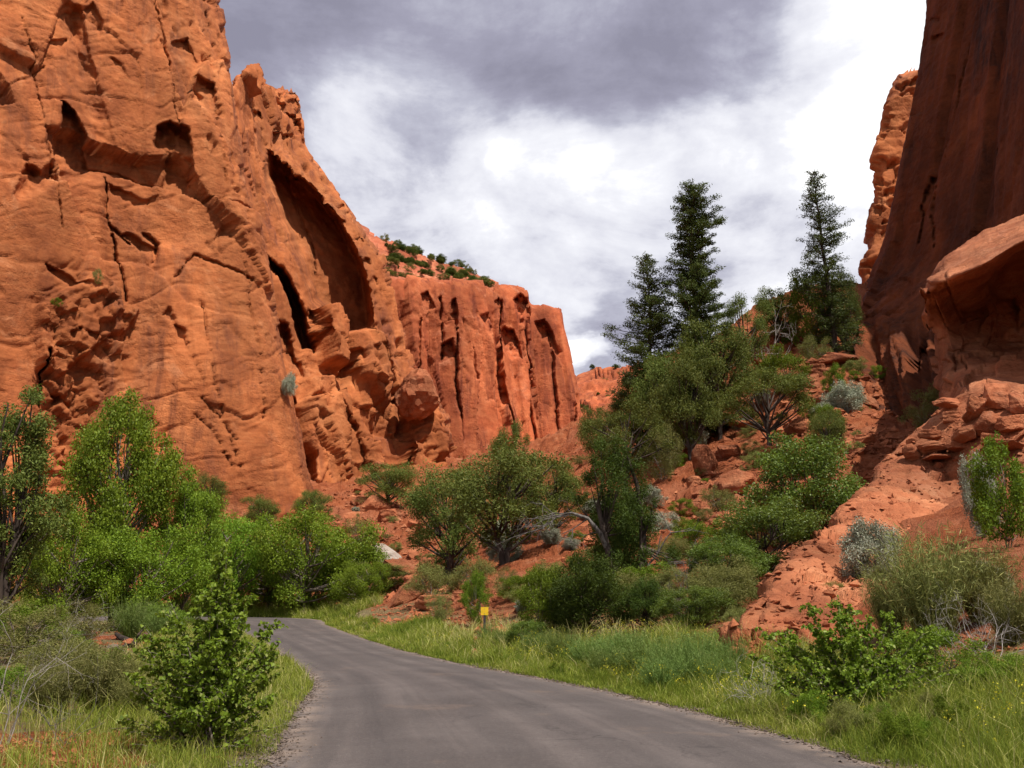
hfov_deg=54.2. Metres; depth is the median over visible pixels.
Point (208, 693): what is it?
cottonwood sapling
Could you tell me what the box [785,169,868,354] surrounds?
tall conifer
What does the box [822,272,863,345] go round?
pinyon tree
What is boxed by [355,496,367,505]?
rock
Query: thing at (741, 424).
rock
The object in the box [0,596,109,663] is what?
desert shrub
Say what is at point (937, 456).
boulder
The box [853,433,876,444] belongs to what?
boulder
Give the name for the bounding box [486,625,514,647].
rabbitbrush
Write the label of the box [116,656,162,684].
desert shrub
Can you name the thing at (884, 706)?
green bush
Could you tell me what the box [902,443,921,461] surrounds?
boulder
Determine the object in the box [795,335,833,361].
desert shrub
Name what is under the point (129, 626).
rabbitbrush
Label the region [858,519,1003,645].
rabbitbrush
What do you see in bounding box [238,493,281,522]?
pinyon tree
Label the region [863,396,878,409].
rock
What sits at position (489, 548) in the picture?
sagebrush
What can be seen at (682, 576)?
dead bush
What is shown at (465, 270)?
pinyon tree
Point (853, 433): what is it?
desert shrub
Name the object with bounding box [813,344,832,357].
desert shrub
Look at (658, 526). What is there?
rock
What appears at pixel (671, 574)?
desert shrub
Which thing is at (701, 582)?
desert shrub
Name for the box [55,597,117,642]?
desert shrub
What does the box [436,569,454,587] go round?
desert shrub
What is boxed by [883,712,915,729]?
green bush
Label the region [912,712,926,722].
green bush
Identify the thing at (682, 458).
green bush
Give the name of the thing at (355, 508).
sagebrush
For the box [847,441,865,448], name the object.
desert shrub
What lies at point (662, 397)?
pinyon tree
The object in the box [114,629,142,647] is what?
fallen log
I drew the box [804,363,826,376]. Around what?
rock
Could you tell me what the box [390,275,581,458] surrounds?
canyon cliff
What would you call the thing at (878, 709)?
desert shrub
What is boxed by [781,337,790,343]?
green bush
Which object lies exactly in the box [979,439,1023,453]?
boulder
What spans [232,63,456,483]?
canyon cliff
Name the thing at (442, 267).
pinyon tree
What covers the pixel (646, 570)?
green bush
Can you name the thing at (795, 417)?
rock
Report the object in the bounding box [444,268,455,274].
juniper tree
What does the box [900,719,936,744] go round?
green bush
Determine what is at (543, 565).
desert shrub
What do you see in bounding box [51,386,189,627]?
cottonwood tree
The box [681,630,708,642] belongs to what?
desert shrub
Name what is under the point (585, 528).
rock
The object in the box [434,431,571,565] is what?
pinyon tree
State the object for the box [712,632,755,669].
rabbitbrush
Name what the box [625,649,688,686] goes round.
rabbitbrush
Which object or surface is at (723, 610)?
desert shrub
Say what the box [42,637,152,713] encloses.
rabbitbrush
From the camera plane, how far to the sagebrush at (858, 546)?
24.27 m
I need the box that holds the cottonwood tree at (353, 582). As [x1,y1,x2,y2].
[329,559,403,602]
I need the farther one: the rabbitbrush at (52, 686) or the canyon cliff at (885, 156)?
the canyon cliff at (885, 156)
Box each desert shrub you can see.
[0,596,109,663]
[6,632,102,675]
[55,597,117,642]
[91,268,103,284]
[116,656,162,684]
[330,514,343,521]
[343,512,378,547]
[358,560,414,577]
[380,233,389,241]
[388,541,402,550]
[400,559,460,595]
[402,262,416,271]
[415,552,427,560]
[423,588,454,621]
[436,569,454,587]
[437,273,445,279]
[448,554,497,588]
[490,575,522,598]
[493,565,517,580]
[501,582,540,603]
[526,559,567,576]
[535,562,573,586]
[570,455,588,464]
[572,495,590,513]
[601,567,680,619]
[638,421,684,480]
[642,570,686,592]
[649,541,667,558]
[655,533,687,558]
[655,564,689,599]
[660,535,698,560]
[680,553,758,589]
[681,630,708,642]
[684,560,758,612]
[688,561,760,611]
[693,468,705,475]
[695,507,713,521]
[699,484,740,511]
[714,588,745,616]
[719,604,746,622]
[737,426,756,438]
[739,439,764,454]
[739,464,750,470]
[741,450,762,468]
[780,326,803,339]
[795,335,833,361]
[820,715,851,739]
[823,580,844,589]
[824,696,876,734]
[842,356,868,370]
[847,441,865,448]
[849,430,861,435]
[867,702,897,729]
[898,382,938,428]
[908,689,947,714]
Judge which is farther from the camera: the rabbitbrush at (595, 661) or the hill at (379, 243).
the hill at (379, 243)
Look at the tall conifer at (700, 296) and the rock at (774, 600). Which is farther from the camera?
the tall conifer at (700, 296)
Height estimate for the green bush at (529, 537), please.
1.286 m
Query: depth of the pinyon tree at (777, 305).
90.54 m
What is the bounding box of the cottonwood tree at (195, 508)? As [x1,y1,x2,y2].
[132,460,230,612]
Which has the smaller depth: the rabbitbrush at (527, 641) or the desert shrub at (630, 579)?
the rabbitbrush at (527, 641)
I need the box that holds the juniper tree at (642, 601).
[610,576,667,629]
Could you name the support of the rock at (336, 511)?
on the ground at (566, 438)
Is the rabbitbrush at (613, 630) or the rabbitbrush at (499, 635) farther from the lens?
the rabbitbrush at (499, 635)
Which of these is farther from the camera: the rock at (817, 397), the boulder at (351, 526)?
the boulder at (351, 526)
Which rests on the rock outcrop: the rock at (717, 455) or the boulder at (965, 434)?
the boulder at (965, 434)
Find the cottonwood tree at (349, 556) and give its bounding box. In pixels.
[293,536,390,591]
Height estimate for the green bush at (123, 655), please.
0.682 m
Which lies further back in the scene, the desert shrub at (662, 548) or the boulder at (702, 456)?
the boulder at (702, 456)
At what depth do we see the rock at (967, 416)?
40.52 m
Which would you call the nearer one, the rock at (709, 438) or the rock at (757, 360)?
the rock at (709, 438)
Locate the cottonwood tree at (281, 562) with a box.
[242,501,388,610]
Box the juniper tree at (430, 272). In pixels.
[426,269,433,275]
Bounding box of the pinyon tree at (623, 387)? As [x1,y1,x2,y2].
[608,370,655,443]
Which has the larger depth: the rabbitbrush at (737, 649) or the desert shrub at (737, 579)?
the desert shrub at (737, 579)
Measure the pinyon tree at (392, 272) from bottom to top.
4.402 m
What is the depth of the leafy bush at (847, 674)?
13.09 m
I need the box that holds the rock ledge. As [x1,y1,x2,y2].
[919,214,1023,409]
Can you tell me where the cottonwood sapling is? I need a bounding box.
[111,543,288,755]
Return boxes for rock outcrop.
[717,390,1023,655]
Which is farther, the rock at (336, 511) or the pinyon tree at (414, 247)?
the pinyon tree at (414, 247)
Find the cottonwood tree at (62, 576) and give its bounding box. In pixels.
[9,502,141,627]
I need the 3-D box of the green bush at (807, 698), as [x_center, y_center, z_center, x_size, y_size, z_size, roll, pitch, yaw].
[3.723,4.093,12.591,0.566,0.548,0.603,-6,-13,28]
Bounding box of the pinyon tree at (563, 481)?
[511,456,587,534]
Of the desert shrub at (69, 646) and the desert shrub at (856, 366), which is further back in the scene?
the desert shrub at (856, 366)
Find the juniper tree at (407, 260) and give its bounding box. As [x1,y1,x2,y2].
[403,257,414,265]
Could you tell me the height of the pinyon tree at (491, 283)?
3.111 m
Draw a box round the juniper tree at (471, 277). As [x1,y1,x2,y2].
[466,275,478,279]
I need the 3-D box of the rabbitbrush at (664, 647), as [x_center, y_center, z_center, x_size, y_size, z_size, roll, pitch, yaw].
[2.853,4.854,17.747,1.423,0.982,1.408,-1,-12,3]
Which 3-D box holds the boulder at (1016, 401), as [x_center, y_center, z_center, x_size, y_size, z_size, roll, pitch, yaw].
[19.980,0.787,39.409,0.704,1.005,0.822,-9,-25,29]
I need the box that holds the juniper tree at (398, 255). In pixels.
[388,253,404,259]
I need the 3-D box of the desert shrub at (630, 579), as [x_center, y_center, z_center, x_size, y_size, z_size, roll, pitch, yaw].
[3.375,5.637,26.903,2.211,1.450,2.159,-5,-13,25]
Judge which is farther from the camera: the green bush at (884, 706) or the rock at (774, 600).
the rock at (774, 600)
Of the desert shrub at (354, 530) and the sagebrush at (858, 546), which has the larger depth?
the desert shrub at (354, 530)
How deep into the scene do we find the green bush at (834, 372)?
74.46 m
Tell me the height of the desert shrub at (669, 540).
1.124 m
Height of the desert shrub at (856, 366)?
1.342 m
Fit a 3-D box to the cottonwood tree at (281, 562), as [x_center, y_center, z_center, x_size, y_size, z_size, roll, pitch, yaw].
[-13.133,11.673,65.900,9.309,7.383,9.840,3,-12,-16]
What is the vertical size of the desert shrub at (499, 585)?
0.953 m
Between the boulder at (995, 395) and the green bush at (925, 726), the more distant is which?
the boulder at (995, 395)
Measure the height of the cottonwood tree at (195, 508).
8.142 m
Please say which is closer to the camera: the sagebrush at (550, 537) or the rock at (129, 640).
the rock at (129, 640)
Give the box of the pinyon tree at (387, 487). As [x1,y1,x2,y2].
[354,459,421,504]
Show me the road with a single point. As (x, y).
(385, 706)
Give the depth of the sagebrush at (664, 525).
49.77 m
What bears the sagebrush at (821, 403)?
on the ground at (566, 438)
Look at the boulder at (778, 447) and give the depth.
63.88 m
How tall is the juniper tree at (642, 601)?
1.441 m
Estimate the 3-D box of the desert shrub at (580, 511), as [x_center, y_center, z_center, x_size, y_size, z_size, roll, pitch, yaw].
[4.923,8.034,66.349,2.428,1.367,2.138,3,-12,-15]
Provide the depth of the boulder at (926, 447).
40.12 m
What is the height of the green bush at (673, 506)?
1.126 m
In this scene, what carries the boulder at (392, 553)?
on the ground at (566, 438)
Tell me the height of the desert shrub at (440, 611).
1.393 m
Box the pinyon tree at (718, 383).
[671,315,766,440]
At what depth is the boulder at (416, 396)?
157.48 m
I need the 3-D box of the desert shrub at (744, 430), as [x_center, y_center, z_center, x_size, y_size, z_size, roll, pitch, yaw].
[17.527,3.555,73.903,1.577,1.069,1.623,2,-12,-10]
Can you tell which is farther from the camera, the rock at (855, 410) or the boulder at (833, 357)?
the boulder at (833, 357)
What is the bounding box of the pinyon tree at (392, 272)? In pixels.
[384,266,394,275]
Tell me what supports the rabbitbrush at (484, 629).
on the ground at (566, 438)
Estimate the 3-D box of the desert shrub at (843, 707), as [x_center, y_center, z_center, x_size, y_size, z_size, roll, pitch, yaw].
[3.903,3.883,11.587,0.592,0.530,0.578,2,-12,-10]
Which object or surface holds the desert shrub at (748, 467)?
on the ground at (566, 438)
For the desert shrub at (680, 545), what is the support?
on the ground at (566, 438)
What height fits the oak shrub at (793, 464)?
4.678 m
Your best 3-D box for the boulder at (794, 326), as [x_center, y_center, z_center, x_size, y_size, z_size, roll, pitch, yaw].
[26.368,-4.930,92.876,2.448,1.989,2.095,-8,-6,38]
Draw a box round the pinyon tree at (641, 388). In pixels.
[626,347,706,458]
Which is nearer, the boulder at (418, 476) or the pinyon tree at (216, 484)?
the pinyon tree at (216, 484)
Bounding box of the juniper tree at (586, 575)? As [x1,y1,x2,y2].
[545,547,635,635]
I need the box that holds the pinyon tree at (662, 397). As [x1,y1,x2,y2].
[646,344,727,460]
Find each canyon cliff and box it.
[0,0,317,519]
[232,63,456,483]
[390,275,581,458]
[837,0,1023,427]
[858,67,917,283]
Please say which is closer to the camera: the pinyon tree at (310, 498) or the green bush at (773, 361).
the green bush at (773, 361)
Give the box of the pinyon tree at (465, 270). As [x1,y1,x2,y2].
[458,268,469,275]
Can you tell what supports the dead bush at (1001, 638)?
on the ground at (566, 438)
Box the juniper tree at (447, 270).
[445,267,454,275]
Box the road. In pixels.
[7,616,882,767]
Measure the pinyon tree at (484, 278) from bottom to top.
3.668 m
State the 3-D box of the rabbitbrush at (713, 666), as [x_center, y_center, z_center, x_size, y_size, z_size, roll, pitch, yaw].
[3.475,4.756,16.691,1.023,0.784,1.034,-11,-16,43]
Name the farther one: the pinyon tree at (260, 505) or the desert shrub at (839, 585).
the pinyon tree at (260, 505)
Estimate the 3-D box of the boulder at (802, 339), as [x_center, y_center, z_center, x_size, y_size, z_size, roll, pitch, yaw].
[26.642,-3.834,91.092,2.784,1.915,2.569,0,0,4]
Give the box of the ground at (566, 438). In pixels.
[0,280,1023,767]
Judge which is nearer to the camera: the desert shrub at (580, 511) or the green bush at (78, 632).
the green bush at (78, 632)
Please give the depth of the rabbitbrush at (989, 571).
16.82 m
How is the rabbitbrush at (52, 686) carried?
on the ground at (566, 438)
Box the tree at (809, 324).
[786,264,841,348]
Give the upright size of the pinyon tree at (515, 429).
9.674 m
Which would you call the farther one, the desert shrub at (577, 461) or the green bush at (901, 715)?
the desert shrub at (577, 461)
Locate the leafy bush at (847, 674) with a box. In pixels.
[741,595,979,713]
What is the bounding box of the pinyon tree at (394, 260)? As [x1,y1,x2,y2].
[386,256,399,265]
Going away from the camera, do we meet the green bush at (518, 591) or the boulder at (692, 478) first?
the green bush at (518, 591)
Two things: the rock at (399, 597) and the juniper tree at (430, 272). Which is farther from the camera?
the juniper tree at (430, 272)
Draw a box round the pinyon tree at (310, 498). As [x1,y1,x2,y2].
[290,489,333,521]
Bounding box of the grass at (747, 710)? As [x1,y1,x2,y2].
[0,583,1023,767]
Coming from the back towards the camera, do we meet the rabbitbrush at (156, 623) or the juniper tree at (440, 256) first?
the juniper tree at (440, 256)
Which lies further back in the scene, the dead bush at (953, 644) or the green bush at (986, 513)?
the green bush at (986, 513)
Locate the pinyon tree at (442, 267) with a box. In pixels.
[436,264,444,271]
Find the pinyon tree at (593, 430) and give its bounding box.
[575,404,624,460]
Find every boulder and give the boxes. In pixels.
[342,522,362,534]
[372,461,394,470]
[375,543,401,562]
[377,508,403,522]
[383,559,416,574]
[394,368,439,421]
[409,468,425,485]
[415,516,430,533]
[679,502,701,516]
[686,475,702,487]
[691,444,717,477]
[712,481,722,493]
[771,443,800,452]
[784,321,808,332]
[784,417,810,436]
[796,332,818,343]
[816,352,857,364]
[834,407,846,415]
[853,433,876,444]
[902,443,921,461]
[917,429,941,440]
[917,440,946,453]
[921,454,950,459]
[932,397,959,408]
[942,411,960,423]
[944,440,965,451]
[951,425,976,442]
[966,396,986,413]
[974,411,998,435]
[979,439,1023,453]
[980,433,1004,445]
[982,383,1010,408]
[994,414,1023,432]
[1008,393,1023,414]
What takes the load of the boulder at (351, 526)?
on the ground at (566, 438)
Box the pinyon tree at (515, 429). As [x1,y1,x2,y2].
[488,416,535,477]
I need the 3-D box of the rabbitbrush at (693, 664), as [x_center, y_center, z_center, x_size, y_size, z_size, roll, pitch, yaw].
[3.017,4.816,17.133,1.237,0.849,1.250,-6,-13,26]
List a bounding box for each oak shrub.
[646,584,736,626]
[685,532,774,592]
[707,496,831,576]
[734,429,868,539]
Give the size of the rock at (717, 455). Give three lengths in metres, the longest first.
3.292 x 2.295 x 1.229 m
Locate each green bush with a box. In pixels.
[0,598,68,648]
[0,663,45,704]
[26,625,95,656]
[50,297,62,305]
[55,646,131,674]
[144,605,197,634]
[457,582,493,604]
[461,568,489,624]
[496,575,524,597]
[510,526,538,542]
[511,573,555,608]
[517,563,563,636]
[547,662,564,673]
[567,530,586,541]
[600,560,672,594]
[662,453,688,469]
[663,598,700,623]
[667,497,697,516]
[671,516,704,537]
[672,518,723,557]
[756,343,812,391]
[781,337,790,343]
[785,687,832,725]
[798,404,817,418]
[813,402,843,435]
[820,362,847,396]
[848,370,863,379]
[858,700,892,734]
[868,365,887,378]
[874,623,998,695]
[874,710,928,754]
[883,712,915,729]
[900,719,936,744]
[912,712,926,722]
[926,717,950,734]
[932,691,972,728]
[953,649,1023,686]
[955,693,979,704]
[965,431,1023,549]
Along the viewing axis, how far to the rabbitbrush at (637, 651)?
18.48 m
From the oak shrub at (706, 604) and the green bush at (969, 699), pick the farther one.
the oak shrub at (706, 604)
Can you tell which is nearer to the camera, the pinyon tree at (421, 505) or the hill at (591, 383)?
the pinyon tree at (421, 505)
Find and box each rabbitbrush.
[8,653,103,718]
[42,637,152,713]
[104,592,158,638]
[104,668,173,717]
[136,598,185,636]
[474,622,496,638]
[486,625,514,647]
[505,619,552,643]
[515,628,553,651]
[531,625,585,659]
[558,631,606,663]
[573,643,623,672]
[582,626,647,661]
[597,625,655,651]
[605,631,672,672]
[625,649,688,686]
[635,629,709,675]
[660,642,719,685]
[674,627,730,663]
[691,645,748,685]
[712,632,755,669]
[848,556,914,640]
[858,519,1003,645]
[936,536,1023,621]
[968,571,1023,645]
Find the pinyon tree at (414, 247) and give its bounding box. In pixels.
[408,244,419,251]
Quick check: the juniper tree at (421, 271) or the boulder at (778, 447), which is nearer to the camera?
the boulder at (778, 447)
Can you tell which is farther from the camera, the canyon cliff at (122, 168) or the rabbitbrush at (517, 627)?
the canyon cliff at (122, 168)
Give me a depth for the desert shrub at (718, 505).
53.77 m
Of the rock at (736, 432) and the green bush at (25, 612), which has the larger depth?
the rock at (736, 432)
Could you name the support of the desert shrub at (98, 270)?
on the canyon cliff at (122, 168)
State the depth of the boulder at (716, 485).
59.20 m
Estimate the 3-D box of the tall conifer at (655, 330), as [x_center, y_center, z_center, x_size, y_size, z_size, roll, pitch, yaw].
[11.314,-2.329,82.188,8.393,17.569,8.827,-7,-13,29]
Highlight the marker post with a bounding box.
[481,607,487,630]
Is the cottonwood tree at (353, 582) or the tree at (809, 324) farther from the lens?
the tree at (809, 324)
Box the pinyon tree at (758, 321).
[720,291,777,368]
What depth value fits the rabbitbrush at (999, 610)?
15.00 m
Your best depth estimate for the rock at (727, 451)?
69.80 m
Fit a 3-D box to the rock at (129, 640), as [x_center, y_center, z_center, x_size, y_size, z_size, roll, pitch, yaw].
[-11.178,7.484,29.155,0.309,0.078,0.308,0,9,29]
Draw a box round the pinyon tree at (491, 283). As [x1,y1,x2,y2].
[485,280,494,286]
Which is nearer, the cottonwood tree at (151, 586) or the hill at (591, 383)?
the cottonwood tree at (151, 586)
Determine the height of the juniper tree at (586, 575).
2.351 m
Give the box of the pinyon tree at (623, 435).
[576,394,675,487]
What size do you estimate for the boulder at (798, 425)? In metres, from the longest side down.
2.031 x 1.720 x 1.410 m
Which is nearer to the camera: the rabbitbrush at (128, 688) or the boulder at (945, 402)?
the rabbitbrush at (128, 688)
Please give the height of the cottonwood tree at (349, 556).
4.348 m
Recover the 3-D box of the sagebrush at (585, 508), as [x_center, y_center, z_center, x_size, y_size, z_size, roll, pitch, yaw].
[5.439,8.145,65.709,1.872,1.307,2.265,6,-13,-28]
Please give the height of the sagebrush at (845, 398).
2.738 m
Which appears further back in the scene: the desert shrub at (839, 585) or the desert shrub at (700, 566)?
the desert shrub at (700, 566)
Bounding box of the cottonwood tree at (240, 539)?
[166,509,275,616]
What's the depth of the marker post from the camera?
31.42 m
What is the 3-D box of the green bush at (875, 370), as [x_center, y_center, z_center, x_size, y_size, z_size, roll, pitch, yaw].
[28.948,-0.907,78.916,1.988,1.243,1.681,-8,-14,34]
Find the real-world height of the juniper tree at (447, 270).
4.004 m
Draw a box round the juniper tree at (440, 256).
[435,253,446,263]
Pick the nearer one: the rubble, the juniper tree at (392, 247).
the rubble
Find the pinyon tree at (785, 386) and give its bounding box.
[712,365,818,445]
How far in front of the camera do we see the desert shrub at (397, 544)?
84.74 m
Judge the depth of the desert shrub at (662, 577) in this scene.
29.20 m
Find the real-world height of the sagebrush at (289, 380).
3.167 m
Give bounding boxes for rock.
[123,638,132,643]
[325,507,339,516]
[342,511,363,517]
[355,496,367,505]
[359,495,390,511]
[377,528,388,538]
[387,572,434,607]
[403,574,416,584]
[406,520,417,527]
[408,547,424,559]
[415,595,460,610]
[419,557,433,569]
[422,539,436,548]
[448,592,464,594]
[577,522,588,526]
[583,524,591,530]
[646,521,670,534]
[704,430,713,441]
[708,511,735,526]
[712,450,724,460]
[717,445,740,458]
[718,469,754,494]
[729,420,762,430]
[735,430,741,437]
[752,358,766,367]
[762,446,771,452]
[767,597,781,603]
[787,416,798,422]
[803,374,820,388]
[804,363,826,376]
[810,469,857,503]
[812,395,826,405]
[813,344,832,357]
[817,544,833,553]
[837,436,852,444]
[846,407,858,413]
[852,447,862,454]
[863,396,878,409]
[906,437,916,444]
[933,462,944,467]
[962,407,988,422]
[1013,429,1023,440]
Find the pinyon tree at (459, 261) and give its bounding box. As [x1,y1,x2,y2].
[452,259,465,266]
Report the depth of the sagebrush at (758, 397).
78.10 m
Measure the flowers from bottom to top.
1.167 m
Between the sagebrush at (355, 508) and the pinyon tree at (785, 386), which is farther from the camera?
the sagebrush at (355, 508)
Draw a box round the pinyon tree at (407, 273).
[401,272,416,277]
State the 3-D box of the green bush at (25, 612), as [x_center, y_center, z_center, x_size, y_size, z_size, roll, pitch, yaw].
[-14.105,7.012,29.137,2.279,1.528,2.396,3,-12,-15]
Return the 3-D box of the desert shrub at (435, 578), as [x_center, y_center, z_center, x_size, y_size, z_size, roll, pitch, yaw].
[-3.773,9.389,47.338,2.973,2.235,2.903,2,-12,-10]
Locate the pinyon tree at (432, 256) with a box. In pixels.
[427,254,434,260]
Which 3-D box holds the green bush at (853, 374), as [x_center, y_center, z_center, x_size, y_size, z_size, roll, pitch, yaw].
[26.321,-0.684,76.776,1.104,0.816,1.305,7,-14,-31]
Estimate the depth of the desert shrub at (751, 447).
69.17 m
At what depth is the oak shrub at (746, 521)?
30.05 m
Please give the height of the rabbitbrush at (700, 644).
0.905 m
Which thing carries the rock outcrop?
on the ground at (566, 438)
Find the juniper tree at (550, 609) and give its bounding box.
[534,585,584,633]
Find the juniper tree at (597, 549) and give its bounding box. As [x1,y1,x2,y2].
[585,484,651,575]
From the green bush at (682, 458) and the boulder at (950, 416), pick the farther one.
the green bush at (682, 458)
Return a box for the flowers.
[427,619,1023,742]
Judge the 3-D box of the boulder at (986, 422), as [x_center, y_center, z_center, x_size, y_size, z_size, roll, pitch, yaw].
[18.658,1.583,39.309,1.019,1.065,0.940,-2,1,33]
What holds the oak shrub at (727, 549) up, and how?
on the ground at (566, 438)
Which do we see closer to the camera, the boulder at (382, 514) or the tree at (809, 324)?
the tree at (809, 324)
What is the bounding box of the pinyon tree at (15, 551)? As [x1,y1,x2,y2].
[0,384,78,634]
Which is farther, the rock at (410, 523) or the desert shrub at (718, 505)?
the rock at (410, 523)
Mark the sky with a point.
(543, 147)
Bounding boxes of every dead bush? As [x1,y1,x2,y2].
[0,591,134,744]
[5,650,104,746]
[67,590,113,634]
[659,552,732,615]
[716,655,788,704]
[752,302,795,358]
[891,583,1022,659]
[896,595,1012,683]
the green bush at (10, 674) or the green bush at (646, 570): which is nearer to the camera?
the green bush at (10, 674)
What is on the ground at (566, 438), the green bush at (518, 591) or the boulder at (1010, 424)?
the green bush at (518, 591)
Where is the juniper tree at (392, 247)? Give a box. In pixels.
[386,243,398,251]
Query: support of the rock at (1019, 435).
on the rock outcrop
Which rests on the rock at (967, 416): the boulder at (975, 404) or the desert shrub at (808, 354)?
the boulder at (975, 404)
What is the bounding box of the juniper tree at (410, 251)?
[406,248,414,254]
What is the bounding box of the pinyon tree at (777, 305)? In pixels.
[751,285,802,342]
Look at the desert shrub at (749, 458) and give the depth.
64.08 m
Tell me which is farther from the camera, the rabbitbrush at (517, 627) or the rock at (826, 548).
the rock at (826, 548)
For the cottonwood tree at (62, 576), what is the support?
on the ground at (566, 438)
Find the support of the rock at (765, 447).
on the ground at (566, 438)
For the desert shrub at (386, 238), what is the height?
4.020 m
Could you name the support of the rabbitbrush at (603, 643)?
on the ground at (566, 438)
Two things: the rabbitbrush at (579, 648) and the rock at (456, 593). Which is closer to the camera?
the rabbitbrush at (579, 648)
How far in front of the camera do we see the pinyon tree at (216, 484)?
97.60 m
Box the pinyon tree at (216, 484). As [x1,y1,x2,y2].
[187,470,231,514]
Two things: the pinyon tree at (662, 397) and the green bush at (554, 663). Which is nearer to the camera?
the green bush at (554, 663)
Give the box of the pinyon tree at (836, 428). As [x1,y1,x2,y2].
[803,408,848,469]
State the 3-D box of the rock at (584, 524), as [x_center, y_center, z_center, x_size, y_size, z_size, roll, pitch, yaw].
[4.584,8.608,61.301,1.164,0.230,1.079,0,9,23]
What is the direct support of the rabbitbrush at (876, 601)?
on the ground at (566, 438)
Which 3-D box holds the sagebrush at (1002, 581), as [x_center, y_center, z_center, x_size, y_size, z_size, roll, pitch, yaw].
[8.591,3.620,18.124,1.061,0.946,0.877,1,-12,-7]
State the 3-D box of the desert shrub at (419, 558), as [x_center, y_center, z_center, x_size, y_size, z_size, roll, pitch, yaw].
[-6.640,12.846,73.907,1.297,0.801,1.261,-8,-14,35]
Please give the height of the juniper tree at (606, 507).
5.797 m
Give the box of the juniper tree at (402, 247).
[398,243,407,249]
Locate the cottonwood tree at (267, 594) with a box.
[235,550,302,606]
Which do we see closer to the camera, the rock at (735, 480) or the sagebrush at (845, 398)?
the rock at (735, 480)
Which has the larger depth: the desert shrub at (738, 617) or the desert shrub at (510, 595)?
the desert shrub at (510, 595)
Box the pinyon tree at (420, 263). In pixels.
[415,260,423,265]
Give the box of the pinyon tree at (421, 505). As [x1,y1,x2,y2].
[398,458,487,576]
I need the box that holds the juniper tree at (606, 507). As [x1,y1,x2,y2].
[492,433,703,584]
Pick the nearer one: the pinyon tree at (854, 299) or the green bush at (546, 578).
the green bush at (546, 578)
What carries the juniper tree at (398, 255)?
on the hill at (379, 243)
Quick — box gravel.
[217,634,916,767]
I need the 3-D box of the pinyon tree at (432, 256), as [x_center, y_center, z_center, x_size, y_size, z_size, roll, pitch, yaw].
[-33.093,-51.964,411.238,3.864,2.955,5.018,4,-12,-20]
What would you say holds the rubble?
on the ground at (566, 438)
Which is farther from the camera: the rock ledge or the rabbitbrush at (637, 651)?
the rock ledge
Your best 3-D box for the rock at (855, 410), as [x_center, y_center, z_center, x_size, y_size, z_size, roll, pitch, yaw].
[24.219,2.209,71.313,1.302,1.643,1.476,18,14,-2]
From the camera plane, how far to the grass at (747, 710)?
13.07 m
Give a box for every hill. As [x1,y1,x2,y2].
[361,225,498,287]
[576,350,678,415]
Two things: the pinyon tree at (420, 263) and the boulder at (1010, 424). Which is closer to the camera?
the boulder at (1010, 424)
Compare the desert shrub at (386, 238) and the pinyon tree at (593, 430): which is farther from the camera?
the desert shrub at (386, 238)
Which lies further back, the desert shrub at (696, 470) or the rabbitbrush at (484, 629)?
the desert shrub at (696, 470)
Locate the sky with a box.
[219,0,925,375]
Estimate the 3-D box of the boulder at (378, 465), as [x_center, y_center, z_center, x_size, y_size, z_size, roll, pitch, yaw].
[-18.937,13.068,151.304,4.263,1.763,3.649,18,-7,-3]
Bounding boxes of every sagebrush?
[281,371,297,396]
[351,506,359,510]
[481,531,506,549]
[485,541,525,562]
[514,600,529,611]
[540,528,562,543]
[560,537,580,549]
[582,500,601,517]
[632,484,668,506]
[638,511,679,532]
[690,431,708,445]
[749,390,773,403]
[807,401,830,415]
[820,379,867,412]
[837,514,903,579]
[957,449,1003,536]
[961,561,1016,599]
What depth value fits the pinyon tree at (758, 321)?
86.03 m
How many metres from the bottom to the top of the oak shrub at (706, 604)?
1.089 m
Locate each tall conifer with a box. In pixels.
[600,253,692,458]
[644,178,745,442]
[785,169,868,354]
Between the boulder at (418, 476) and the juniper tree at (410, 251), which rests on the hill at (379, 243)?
the juniper tree at (410, 251)
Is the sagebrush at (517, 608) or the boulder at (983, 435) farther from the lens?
the boulder at (983, 435)
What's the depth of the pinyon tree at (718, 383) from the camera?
76.97 m
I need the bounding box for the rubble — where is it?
[0,284,1023,767]
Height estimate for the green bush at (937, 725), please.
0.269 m
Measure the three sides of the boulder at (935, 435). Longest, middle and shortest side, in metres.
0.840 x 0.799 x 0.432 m
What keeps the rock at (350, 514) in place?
on the ground at (566, 438)
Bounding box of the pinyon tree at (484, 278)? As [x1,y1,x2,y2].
[479,276,489,281]
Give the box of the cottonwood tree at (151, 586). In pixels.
[72,519,215,630]
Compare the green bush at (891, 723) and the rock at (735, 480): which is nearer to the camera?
the green bush at (891, 723)
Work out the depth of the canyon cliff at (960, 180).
93.99 m
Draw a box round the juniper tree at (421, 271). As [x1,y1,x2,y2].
[416,268,426,274]
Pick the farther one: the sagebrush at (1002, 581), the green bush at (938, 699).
the sagebrush at (1002, 581)
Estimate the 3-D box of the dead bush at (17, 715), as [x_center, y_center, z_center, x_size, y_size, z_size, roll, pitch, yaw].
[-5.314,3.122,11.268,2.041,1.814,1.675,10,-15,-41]
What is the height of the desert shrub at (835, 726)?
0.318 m
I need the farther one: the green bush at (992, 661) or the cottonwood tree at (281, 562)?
the cottonwood tree at (281, 562)
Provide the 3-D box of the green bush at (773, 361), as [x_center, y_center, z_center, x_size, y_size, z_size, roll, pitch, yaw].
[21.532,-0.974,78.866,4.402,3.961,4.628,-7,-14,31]
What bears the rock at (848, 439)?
on the ground at (566, 438)
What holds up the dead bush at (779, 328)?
on the ground at (566, 438)
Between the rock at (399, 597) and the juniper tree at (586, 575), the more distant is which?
the rock at (399, 597)

